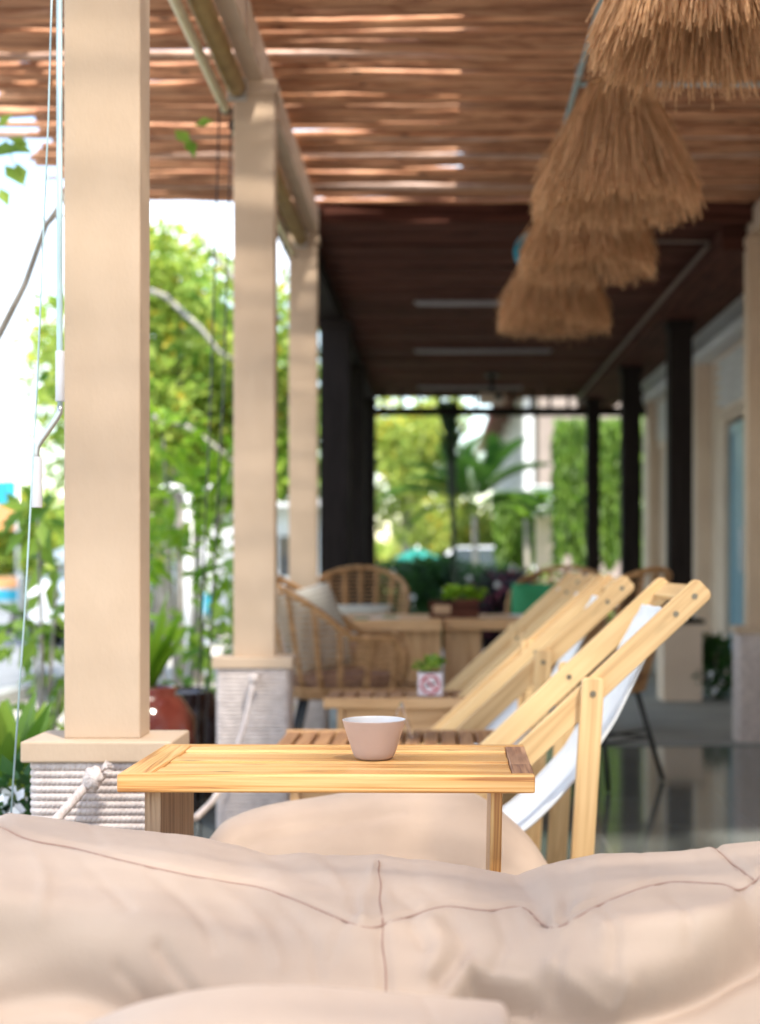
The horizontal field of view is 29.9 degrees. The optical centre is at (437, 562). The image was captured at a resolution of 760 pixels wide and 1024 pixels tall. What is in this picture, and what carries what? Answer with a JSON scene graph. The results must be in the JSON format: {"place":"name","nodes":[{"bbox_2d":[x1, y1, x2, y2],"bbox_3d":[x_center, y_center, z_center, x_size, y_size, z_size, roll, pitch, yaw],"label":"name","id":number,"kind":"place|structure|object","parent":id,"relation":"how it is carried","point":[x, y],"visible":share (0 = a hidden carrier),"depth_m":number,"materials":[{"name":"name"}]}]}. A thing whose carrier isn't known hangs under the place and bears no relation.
{"place":"outdoors","nodes":[
{"label":"outdoors","id":0,"kind":"place"},
{"bbox_2d":[0,613,63,688],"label":"road","id":1,"kind":"structure","parent":0,"point":[9,674],"depth_m":16.04,"materials":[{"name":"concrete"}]},
{"bbox_2d":[0,474,18,619],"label":"banner","id":2,"kind":"object","parent":1,"relation":"on","point":[11,487],"visible":0.56,"depth_m":21.99,"materials":[{"name":"fabric"}]},
{"bbox_2d":[0,571,20,639],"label":"banner","id":3,"kind":"object","parent":1,"relation":"on","point":[10,589],"visible":0.97,"depth_m":20.99,"materials":[{"name":"fabric"}]},
{"bbox_2d":[0,559,44,631],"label":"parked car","id":4,"kind":"object","parent":1,"relation":"on","point":[23,578],"visible":0.06,"depth_m":22.87,"materials":[{"name":"metal"}]},
{"bbox_2d":[0,478,63,630],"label":"leafy tree","id":5,"kind":"object","parent":1,"relation":"on","point":[57,541],"visible":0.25,"depth_m":23.24,"materials":[{"name":"green plant"}]},
{"bbox_2d":[45,547,63,562],"bbox_3d":[-5.100,0.415,20.000,0.776,1.470,0.776,0,0,23],"label":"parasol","id":6,"kind":"object","parent":1,"relation":"on","point":[59,553],"visible":0.09,"depth_m":19.66,"materials":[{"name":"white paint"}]},
{"bbox_2d":[27,548,222,644],"bbox_3d":[-4.401,0.425,20.991,1.764,1.450,4.218,0,0,8],"label":"parked car","id":7,"kind":"object","parent":1,"relation":"on","point":[33,614],"visible":0.06,"depth_m":19.05,"materials":[{"name":"white paint"}]},
{"bbox_2d":[9,242,282,639],"bbox_3d":[-3.800,-1.603,19.162,3.454,5.570,3.378,0,0,42],"label":"leafy tree","id":8,"kind":"object","parent":1,"relation":"on","point":[47,398],"visible":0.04,"depth_m":18.76,"materials":[{"name":"green plant"}]},
{"bbox_2d":[47,498,319,591],"bbox_3d":[-7.000,-0.200,36.650,9.600,2.700,4.900,0,0,0],"label":"shop front","id":9,"kind":"object","parent":1,"relation":"on","point":[283,539],"visible":0.02,"depth_m":34.97,"materials":[{"name":"white paint"}]},
{"bbox_2d":[277,532,288,579],"bbox_3d":[-3.600,-0.150,34.988,0.800,1.200,0.065,0,0,0],"label":"window","id":10,"kind":"structure","parent":9,"relation":"in","point":[282,537],"depth_m":34.96,"materials":[{"name":"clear glass"}]},
{"bbox_2d":[278,327,319,497],"bbox_3d":[-4.415,-2.690,39.964,5.388,7.727,4.713,0,0,0],"label":"leafy tree","id":11,"kind":"object","parent":1,"relation":"on","point":[287,495],"visible":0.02,"depth_m":39.91,"materials":[{"name":"green plant"}]},
{"bbox_2d":[13,621,277,799],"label":"ground","id":12,"kind":"structure","parent":0,"point":[217,650],"depth_m":15.00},
{"bbox_2d":[0,749,31,814],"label":"white flower plant","id":13,"kind":"object","parent":12,"relation":"on","point":[20,806],"visible":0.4,"depth_m":3.30,"materials":[{"name":"green plant"}]},
{"bbox_2d":[0,693,53,800],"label":"potted plant","id":14,"kind":"object","parent":12,"relation":"on","point":[31,724],"visible":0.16,"depth_m":3.95,"materials":[{"name":"green plant"}]},
{"bbox_2d":[0,483,63,730],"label":"leafy shrub","id":15,"kind":"object","parent":12,"relation":"on","point":[40,548],"visible":0.63,"depth_m":6.25,"materials":[{"name":"green plant"}]},
{"bbox_2d":[0,114,213,398],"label":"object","id":16,"kind":"object","parent":12,"relation":"on","point":[17,174],"visible":0.77,"depth_m":5.19,"materials":[{"name":"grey plant"}]},
{"bbox_2d":[0,624,229,705],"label":"kerb","id":17,"kind":"structure","parent":12,"relation":"on","point":[10,693],"depth_m":11.83,"materials":[{"name":"concrete"}]},
{"bbox_2d":[6,212,319,686],"bbox_3d":[-2.085,-0.805,11.561,2.528,3.975,2.081,0,0,0],"label":"leafy tree","id":18,"kind":"object","parent":12,"relation":"on","point":[175,385],"visible":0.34,"depth_m":11.09,"materials":[{"name":"green plant"}]},
{"bbox_2d":[150,591,198,743],"bbox_3d":[-1.179,0.638,5.750,0.428,1.045,0.410,0,0,0],"label":"potted plant","id":19,"kind":"object","parent":12,"relation":"on","point":[170,709],"visible":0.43,"depth_m":5.67,"materials":[{"name":"green plant"}]},
{"bbox_2d":[160,484,211,686],"bbox_3d":[-1.643,0.320,9.400,0.380,1.681,0.120,0,0,0],"label":"street lamp","id":20,"kind":"object","parent":12,"relation":"on","point":[188,604],"visible":0.28,"depth_m":9.38,"materials":[{"name":"metal"}]},
{"bbox_2d":[63,254,319,683],"bbox_3d":[-2.286,-0.899,13.713,2.664,4.164,2.225,0,0,0],"label":"leafy tree","id":21,"kind":"object","parent":12,"relation":"on","point":[283,467],"visible":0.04,"depth_m":13.40,"materials":[{"name":"green plant"}]},
{"bbox_2d":[176,687,216,799],"bbox_3d":[-1.075,0.850,6.100,0.300,0.620,0.300,0,0,0],"label":"plant pot","id":22,"kind":"object","parent":12,"relation":"on","point":[189,695],"visible":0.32,"depth_m":6.00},
{"bbox_2d":[201,526,232,676],"bbox_3d":[-1.529,0.450,10.197,0.320,1.420,0.066,0,0,0],"label":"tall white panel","id":23,"kind":"object","parent":12,"relation":"on","point":[227,533],"visible":0.1,"depth_m":10.17,"materials":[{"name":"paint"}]},
{"bbox_2d":[150,399,283,686],"bbox_3d":[-1.440,0.099,8.223,1.278,2.133,0.756,0,0,0],"label":"leafy shrub","id":24,"kind":"object","parent":12,"relation":"on","point":[179,539],"visible":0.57,"depth_m":8.23,"materials":[{"name":"green plant"}]},
{"bbox_2d":[157,559,296,707],"bbox_3d":[-1.033,0.572,7.020,0.664,1.181,0.459,0,0,9],"label":"leafy shrub","id":25,"kind":"object","parent":12,"relation":"on","point":[223,625],"visible":0.19,"depth_m":6.96,"materials":[{"name":"green plant"}]},
{"bbox_2d":[376,502,491,594],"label":"trees","id":26,"kind":"object","parent":12,"relation":"on","point":[383,549],"visible":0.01,"depth_m":46.57,"materials":[{"name":"green plant"}]},
{"bbox_2d":[376,548,520,648],"bbox_3d":[-0.048,0.508,16.891,2.308,1.391,1.279,0,0,0],"label":"hedge","id":27,"kind":"object","parent":12,"relation":"on","point":[427,579],"visible":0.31,"depth_m":16.60,"materials":[{"name":"green plant"}]},
{"bbox_2d":[457,565,544,648],"bbox_3d":[0.788,0.598,16.609,1.184,1.154,1.106,0,0,0],"label":"hedge","id":28,"kind":"object","parent":12,"relation":"on","point":[500,586],"visible":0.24,"depth_m":16.36,"materials":[{"name":"purple plant"}]},
{"bbox_2d":[526,565,642,623],"bbox_3d":[1.948,0.610,17.300,1.998,1.156,1.145,0,0,0],"label":"hedge","id":29,"kind":"object","parent":12,"relation":"on","point":[609,614],"depth_m":17.20,"materials":[{"name":"green plant"}]},
{"bbox_2d":[171,503,232,524],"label":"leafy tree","id":30,"kind":"object","parent":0,"point":[228,522],"depth_m":29.57,"materials":[{"name":"green plant"}]},
{"bbox_2d":[0,49,491,550],"label":"sky","id":31,"kind":"structure","parent":0,"point":[21,224],"materials":[{"name":"white"}]},
{"bbox_2d":[194,745,759,860],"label":"veranda floor","id":32,"kind":"structure","parent":0,"point":[700,796],"depth_m":5.95,"materials":[{"name":"tile"}]},
{"bbox_2d":[21,0,188,830],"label":"tan column","id":33,"kind":"structure","parent":32,"relation":"on","point":[107,380],"depth_m":2.85,"materials":[{"name":"paint"}]},
{"bbox_2d":[10,0,52,812],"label":"guide cord","id":34,"kind":"object","parent":33,"relation":"hanging from","point":[35,406],"visible":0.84,"depth_m":2.74,"materials":[{"name":"white metal"}]},
{"bbox_2d":[31,0,64,507],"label":"blind crank","id":35,"kind":"object","parent":33,"relation":"attached to","point":[59,400],"visible":0.91,"depth_m":2.79,"materials":[{"name":"white metal"}]},
{"bbox_2d":[51,760,113,819],"bbox_3d":[-0.678,0.456,2.398,0.097,0.142,0.792,0,0,0],"label":"barrier rope","id":36,"kind":"object","parent":33,"relation":"attached to","point":[94,777],"visible":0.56,"depth_m":2.75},
{"bbox_2d":[214,0,318,232],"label":"roof beam","id":37,"kind":"structure","parent":33,"relation":"on","point":[238,19],"depth_m":5.49,"materials":[{"name":"beige paint"}]},
{"bbox_2d":[169,0,246,115],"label":"roller blind","id":38,"kind":"object","parent":37,"relation":"attached to","point":[206,17],"visible":0.99,"depth_m":4.73,"materials":[{"name":"beige fabric"}]},
{"bbox_2d":[194,105,219,810],"bbox_3d":[-0.829,-0.330,5.104,0.010,2.660,0.142,0,0,36],"label":"guide cord","id":39,"kind":"object","parent":38,"relation":"hanging from","point":[209,430],"visible":0.79,"depth_m":5.11,"materials":[{"name":"black metal"}]},
{"bbox_2d":[199,105,232,836],"bbox_3d":[-0.791,-0.330,5.102,0.014,2.660,0.154,0,0,42],"label":"guide cord","id":40,"kind":"object","parent":38,"relation":"hanging from","point":[220,446],"visible":0.79,"depth_m":5.11,"materials":[{"name":"black metal"}]},
{"bbox_2d":[228,118,307,257],"bbox_3d":[-0.752,-1.723,6.590,0.097,0.134,2.300,0,0,0],"label":"roller blind","id":41,"kind":"object","parent":37,"relation":"attached to","point":[299,234],"visible":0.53,"depth_m":7.11,"materials":[{"name":"beige fabric"}]},
{"bbox_2d":[0,0,759,203],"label":"pole roof","id":42,"kind":"structure","parent":37,"relation":"on","point":[398,98],"depth_m":6.02,"materials":[{"name":"brown wood"}]},
{"bbox_2d":[462,70,758,167],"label":"roof sheet","id":43,"kind":"object","parent":42,"relation":"on","point":[512,153],"depth_m":7.16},
{"bbox_2d":[557,0,759,136],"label":"conduit pipe","id":44,"kind":"object","parent":42,"relation":"attached to","point":[579,71],"visible":0.49,"depth_m":5.69,"materials":[{"name":"grey metal"}]},
{"bbox_2d":[495,263,612,344],"bbox_3d":[0.572,-1.482,6.948,0.589,0.796,0.583,0,0,41],"label":"straw lamp","id":45,"kind":"object","parent":44,"relation":"hanging from","point":[576,307],"visible":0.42,"depth_m":6.80,"materials":[{"name":"wicker"}]},
{"bbox_2d":[514,206,659,294],"bbox_3d":[0.598,-1.497,5.698,0.583,0.796,0.589,0,0,37],"label":"straw lamp","id":46,"kind":"object","parent":44,"relation":"hanging from","point":[544,252],"visible":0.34,"depth_m":5.56,"materials":[{"name":"brown plant"}]},
{"bbox_2d":[528,69,706,246],"bbox_3d":[0.588,-1.492,4.682,0.589,0.796,0.583,0,0,27],"label":"straw lamp","id":47,"kind":"object","parent":44,"relation":"hanging from","point":[611,156],"visible":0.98,"depth_m":4.54,"materials":[{"name":"brown plant"}]},
{"bbox_2d":[583,0,759,113],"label":"straw lamp","id":48,"kind":"object","parent":44,"relation":"hanging from","point":[644,38],"visible":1,"depth_m":3.42,"materials":[{"name":"wicker"}]},
{"bbox_2d":[212,80,297,828],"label":"tan column","id":49,"kind":"structure","parent":32,"relation":"on","point":[271,718],"depth_m":5.31,"materials":[{"name":"paint"}]},
{"bbox_2d":[194,671,263,821],"bbox_3d":[-0.661,0.565,4.141,0.086,0.339,2.225,0,0,-1],"label":"barrier rope","id":50,"kind":"object","parent":49,"relation":"hanging from","point":[253,679],"visible":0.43,"depth_m":5.13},
{"bbox_2d":[86,985,509,1023],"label":"bean bag","id":51,"kind":"object","parent":32,"relation":"on","point":[272,1004],"visible":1,"depth_m":1.28,"materials":[{"name":"fabric"}]},
{"bbox_2d":[117,744,534,871],"bbox_3d":[-0.175,0.667,2.451,0.666,0.661,0.382,0,0,1],"label":"side table","id":52,"kind":"object","parent":32,"relation":"on","point":[169,780],"visible":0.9,"depth_m":2.32,"materials":[{"name":"yellow wood"}]},
{"bbox_2d":[342,716,405,759],"bbox_3d":[-0.109,0.304,2.452,0.110,0.067,0.110,0,0,0],"label":"bowl","id":53,"kind":"object","parent":52,"relation":"on","point":[373,737],"visible":1,"depth_m":2.42,"materials":[{"name":"pink ceramic"}]},
{"bbox_2d":[277,575,417,729],"bbox_3d":[-0.428,0.506,6.260,0.732,0.982,0.616,0,0,0],"label":"rattan chair","id":54,"kind":"object","parent":32,"relation":"on","point":[318,683],"visible":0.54,"depth_m":6.02,"materials":[{"name":"wicker"}]},
{"bbox_2d":[277,582,351,674],"bbox_3d":[-0.545,0.300,6.270,0.128,0.380,0.360,-18,-1,39],"label":"pillow","id":55,"kind":"object","parent":54,"relation":"on","point":[320,596],"visible":0.47,"depth_m":6.22,"materials":[{"name":"fabric"}]},
{"bbox_2d":[210,793,546,874],"bbox_3d":[-0.130,0.737,3.029,0.940,0.521,0.522,0,0,0],"label":"bean bag","id":56,"kind":"object","parent":32,"relation":"on","point":[446,827],"visible":0.27,"depth_m":2.91,"materials":[{"name":"fabric"}]},
{"bbox_2d":[0,813,759,1023],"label":"bean bag","id":57,"kind":"object","parent":32,"relation":"on","point":[97,921],"visible":0.95,"depth_m":1.73,"materials":[{"name":"fabric"}]},
{"bbox_2d":[278,730,493,800],"bbox_3d":[-0.120,0.749,4.045,0.660,0.499,0.410,0,0,0],"label":"table","id":58,"kind":"object","parent":32,"relation":"on","point":[450,737],"visible":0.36,"depth_m":4.09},
{"bbox_2d":[395,702,413,739],"bbox_3d":[-0.105,0.451,4.060,0.075,0.096,0.120,0,0,0],"label":"tent sign","id":59,"kind":"object","parent":58,"relation":"on","point":[407,720],"visible":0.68,"depth_m":4.03,"materials":[{"name":"white plastic"}]},
{"bbox_2d":[344,614,441,686],"bbox_3d":[-0.233,0.639,7.350,0.514,0.718,0.798,0,0,0],"label":"dining table","id":60,"kind":"object","parent":32,"relation":"on","point":[420,634],"visible":0.36,"depth_m":7.01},
{"bbox_2d":[354,616,400,618],"bbox_3d":[-0.305,0.276,7.099,0.230,0.008,0.180,0,0,-8],"label":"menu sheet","id":61,"kind":"object","parent":60,"relation":"on","point":[388,617],"visible":1,"depth_m":7.06,"materials":[{"name":"white paper"}]},
{"bbox_2d":[323,690,464,743],"bbox_3d":[-0.155,0.749,5.405,0.530,0.499,0.330,0,0,0],"label":"table","id":62,"kind":"object","parent":32,"relation":"on","point":[426,712],"visible":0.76,"depth_m":5.30,"materials":[{"name":"wood"}]},
{"bbox_2d":[411,653,447,695],"bbox_3d":[-0.026,0.422,5.358,0.150,0.154,0.158,0,0,0],"label":"plant cube","id":63,"kind":"object","parent":62,"relation":"on","point":[430,682],"visible":1,"depth_m":5.31,"materials":[{"name":"ceramic"}]},
{"bbox_2d":[443,614,518,687],"bbox_3d":[0.345,0.639,7.385,0.630,0.718,0.728,0,0,0],"label":"dining table","id":64,"kind":"object","parent":32,"relation":"on","point":[462,644],"visible":0.41,"depth_m":7.08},
{"bbox_2d":[429,584,487,617],"bbox_3d":[0.113,0.195,7.231,0.306,0.169,0.204,0,0,0],"label":"planter box","id":65,"kind":"object","parent":64,"relation":"on","point":[468,607],"visible":1,"depth_m":7.17,"materials":[{"name":"green plant"}]},
{"bbox_2d":[509,614,522,617],"bbox_3d":[0.460,0.271,7.150,0.200,0.018,0.199,0,0,0],"label":"plate","id":66,"kind":"object","parent":64,"relation":"on","point":[516,615],"visible":0.23,"depth_m":7.11,"materials":[{"name":"white ceramic"}]},
{"bbox_2d":[420,573,603,801],"bbox_3d":[0.086,0.520,5.099,1.023,0.960,0.533,0,0,2],"label":"deck chair","id":67,"kind":"object","parent":32,"relation":"on","point":[534,632],"visible":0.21,"depth_m":5.15,"materials":[{"name":"brown wood"}]},
{"bbox_2d":[443,572,583,806],"bbox_3d":[0.093,0.520,5.933,1.023,0.960,0.533,0,0,1],"label":"deck chair","id":68,"kind":"object","parent":32,"relation":"on","point":[523,623],"visible":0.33,"depth_m":5.69,"materials":[{"name":"brown wood"}]},
{"bbox_2d":[423,575,633,850],"bbox_3d":[0.093,0.520,4.570,1.023,0.960,0.533,0,0,1],"label":"deck chair","id":69,"kind":"object","parent":32,"relation":"on","point":[527,670],"visible":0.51,"depth_m":4.33,"materials":[{"name":"brown wood"}]},
{"bbox_2d":[475,578,710,863],"bbox_3d":[0.119,0.520,3.530,1.023,0.960,0.533,0,0,-1],"label":"deck chair","id":70,"kind":"object","parent":32,"relation":"on","point":[640,628],"visible":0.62,"depth_m":3.35,"materials":[{"name":"brown wood"}]},
{"bbox_2d":[551,566,672,791],"bbox_3d":[0.699,0.506,6.501,0.732,0.982,0.616,0,0,40],"label":"rattan chair","id":71,"kind":"object","parent":32,"relation":"on","point":[641,682],"visible":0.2,"depth_m":6.34,"materials":[{"name":"wicker"}]},
{"bbox_2d":[329,649,759,744],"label":"terrace floor","id":72,"kind":"structure","parent":0,"point":[707,720],"depth_m":8.95,"materials":[{"name":"tile"}]},
{"bbox_2d":[277,233,329,729],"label":"tan column","id":73,"kind":"structure","parent":72,"relation":"on","point":[303,418],"depth_m":7.77,"materials":[{"name":"paint"}]},
{"bbox_2d":[318,320,352,666],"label":"dark column","id":74,"kind":"structure","parent":72,"relation":"on","point":[335,444],"depth_m":10.15,"materials":[{"name":"wood"}]},
{"bbox_2d":[351,366,366,666],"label":"dark column","id":75,"kind":"structure","parent":72,"relation":"on","point":[358,374],"depth_m":12.55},
{"bbox_2d":[318,565,409,663],"bbox_3d":[-0.470,0.506,8.398,0.616,0.982,0.732,0,0,0],"label":"rattan chair","id":76,"kind":"object","parent":72,"relation":"on","point":[377,572],"visible":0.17,"depth_m":8.71,"materials":[{"name":"wicker"}]},
{"bbox_2d":[337,605,391,633],"bbox_3d":[-0.470,0.380,8.500,0.400,0.260,0.128,0,-12,-4],"label":"pillow","id":77,"kind":"object","parent":76,"relation":"on","point":[364,609],"visible":0.15,"depth_m":8.48,"materials":[{"name":"fabric"}]},
{"bbox_2d":[365,398,376,603],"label":"dark column","id":78,"kind":"structure","parent":72,"relation":"on","point":[370,480],"depth_m":15.00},
{"bbox_2d":[433,394,469,600],"bbox_3d":[0.155,-0.400,15.950,0.424,3.001,0.423,0,0,0],"label":"slim palm","id":79,"kind":"object","parent":72,"relation":"on","point":[451,438],"visible":0.73,"depth_m":15.91,"materials":[{"name":"green plant"}]},
{"bbox_2d":[505,565,605,664],"bbox_3d":[0.700,0.506,8.348,0.616,0.982,0.732,0,0,15],"label":"rattan chair","id":80,"kind":"object","parent":72,"relation":"on","point":[549,572],"visible":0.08,"depth_m":8.67,"materials":[{"name":"wicker"}]},
{"bbox_2d":[511,583,554,613],"bbox_3d":[0.620,0.300,8.360,0.380,0.360,0.128,0,-14,12],"label":"pillow","id":81,"kind":"object","parent":80,"relation":"on","point":[525,598],"visible":0.23,"depth_m":8.36,"materials":[{"name":"green fabric"}]},
{"bbox_2d":[584,398,607,625],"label":"black column","id":82,"kind":"structure","parent":72,"relation":"on","point":[592,405],"depth_m":15.03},
{"bbox_2d":[613,366,642,618],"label":"black column","id":83,"kind":"structure","parent":72,"relation":"on","point":[630,468],"depth_m":12.57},
{"bbox_2d":[657,320,704,700],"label":"black column","id":84,"kind":"structure","parent":72,"relation":"on","point":[679,657],"depth_m":10.17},
{"bbox_2d":[641,294,743,675],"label":"cafe building","id":85,"kind":"structure","parent":72,"relation":"on","point":[718,457],"depth_m":12.16,"materials":[{"name":"white paint"}]},
{"bbox_2d":[376,390,645,415],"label":"end beam","id":86,"kind":"structure","parent":85,"relation":"attached to","point":[494,410],"depth_m":15.30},
{"bbox_2d":[277,197,755,397],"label":"plank ceiling","id":87,"kind":"structure","parent":85,"relation":"attached to","point":[386,265],"depth_m":9.75,"materials":[{"name":"wood"}]},
{"bbox_2d":[284,243,374,397],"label":"dark beam","id":88,"kind":"structure","parent":87,"relation":"attached to","point":[329,307],"depth_m":9.70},
{"bbox_2d":[414,300,504,305],"bbox_3d":[0.427,-1.841,10.100,1.185,0.034,0.036,0,0,0],"label":"batten lamp","id":89,"kind":"object","parent":87,"relation":"attached to","point":[456,302],"visible":0.58,"depth_m":10.08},
{"bbox_2d":[414,349,551,352],"bbox_3d":[0.400,-1.841,12.400,1.200,0.034,0.036,0,0,0],"label":"batten lamp","id":90,"kind":"object","parent":87,"relation":"attached to","point":[483,350],"visible":1,"depth_m":12.38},
{"bbox_2d":[479,373,504,404],"bbox_3d":[0.535,-1.712,13.985,0.250,0.290,0.290,0,0,0],"label":"projector","id":91,"kind":"object","parent":87,"relation":"hanging from","point":[491,397],"visible":1,"depth_m":13.88,"materials":[{"name":"white metal"}]},
{"bbox_2d":[514,232,529,262],"bbox_3d":[0.545,-1.714,8.008,0.234,0.285,0.125,0,0,0],"label":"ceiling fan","id":92,"kind":"object","parent":87,"relation":"hanging from","point":[516,250],"visible":0.07,"depth_m":7.95,"materials":[{"name":"blue metal"}]},
{"bbox_2d":[575,228,746,406],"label":"wall beam","id":93,"kind":"structure","parent":87,"relation":"attached to","point":[706,288],"depth_m":9.68,"materials":[{"name":"wood"}]},
{"bbox_2d":[729,419,743,653],"bbox_3d":[2.404,-0.080,11.150,0.092,2.100,1.180,0,0,0],"label":"door","id":94,"kind":"structure","parent":85,"relation":"in","point":[736,430],"depth_m":11.53,"materials":[{"name":"white paint"}]},
{"bbox_2d":[692,631,732,699],"bbox_3d":[2.013,0.742,10.248,0.505,0.520,0.438,0,0,0],"label":"potted plant","id":95,"kind":"object","parent":72,"relation":"on","point":[716,682],"visible":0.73,"depth_m":10.19,"materials":[{"name":"green plant"}]},
{"bbox_2d":[702,630,732,679],"bbox_3d":[1.983,0.711,10.510,0.426,0.440,0.498,0,0,-42],"label":"potted plant","id":96,"kind":"object","parent":72,"relation":"on","point":[709,652],"visible":0.11,"depth_m":10.37,"materials":[{"name":"green plant"}]},
{"bbox_2d":[729,236,759,741],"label":"tan column","id":97,"kind":"structure","parent":72,"relation":"on","point":[746,682],"depth_m":7.85,"materials":[{"name":"paint"}]},
{"bbox_2d":[745,199,759,235],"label":"roof beam","id":98,"kind":"structure","parent":97,"relation":"on","point":[753,228],"depth_m":7.71,"materials":[{"name":"beige paint"}]},
{"bbox_2d":[474,398,619,579],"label":"building","id":99,"kind":"structure","parent":0,"point":[536,431],"depth_m":25.10,"materials":[{"name":"white paint"}]},
{"bbox_3d":[3.223,-0.782,18.878,1.208,2.436,0.780,0,0,0],"label":"vine curtain","id":100,"kind":"object","parent":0,"visible":0},
{"bbox_2d":[548,416,642,573],"bbox_3d":[2.162,-0.868,18.586,1.435,2.065,0.755,0,0,0],"label":"vine curtain","id":101,"kind":"object","parent":100,"relation":"hanging from","point":[567,512],"visible":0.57,"depth_m":18.37,"materials":[{"name":"green plant"}]},
{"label":"lawn","id":102,"kind":"structure","parent":0,"visible":0},
{"bbox_2d":[393,546,437,561],"bbox_3d":[-0.360,0.395,26.000,0.813,1.410,0.813,0,0,23],"label":"parasol","id":103,"kind":"object","parent":102,"relation":"on","point":[409,555],"visible":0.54,"depth_m":25.80,"materials":[{"name":"teal fabric"}]},
{"bbox_2d":[376,398,478,555],"bbox_3d":[-0.610,-1.076,26.932,3.066,4.519,2.664,0,0,25],"label":"leafy tree","id":104,"kind":"object","parent":102,"relation":"on","point":[401,441],"visible":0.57,"depth_m":26.47,"materials":[{"name":"green plant"}]},
{"bbox_2d":[387,476,494,559],"bbox_3d":[0.286,-0.441,30.787,2.838,3.251,2.541,0,0,22],"label":"leafy tree","id":105,"kind":"object","parent":102,"relation":"on","point":[464,527],"visible":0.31,"depth_m":30.43,"materials":[{"name":"green plant"}]},
{"bbox_2d":[376,432,551,570],"bbox_3d":[0.363,-0.341,19.113,2.392,2.924,1.399,0,0,0],"label":"palm tree","id":106,"kind":"object","parent":102,"relation":"on","point":[486,467],"visible":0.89,"depth_m":19.12,"materials":[{"name":"green plant"}]},
{"bbox_2d":[414,546,534,608],"bbox_3d":[1.145,0.425,25.192,1.764,1.450,4.218,0,0,30],"label":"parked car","id":107,"kind":"object","parent":102,"relation":"on","point":[485,556],"visible":0.02,"depth_m":24.53,"materials":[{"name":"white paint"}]},
{"bbox_2d":[476,491,552,573],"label":"palm tree","id":108,"kind":"object","parent":102,"relation":"on","point":[544,495],"visible":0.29,"depth_m":20.47,"materials":[{"name":"green plant"}]},
{"bbox_2d":[530,485,555,583],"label":"gate pillar","id":109,"kind":"structure","parent":102,"relation":"on","point":[543,546],"depth_m":20.86,"materials":[{"name":"white paint"}]},
{"bbox_2d":[491,490,535,570],"bbox_3d":[1.193,-0.433,21.573,0.774,1.335,0.602,0,0,0],"label":"vine curtain","id":110,"kind":"object","parent":109,"relation":"hanging from","point":[508,527],"visible":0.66,"depth_m":21.41,"materials":[{"name":"green plant"}]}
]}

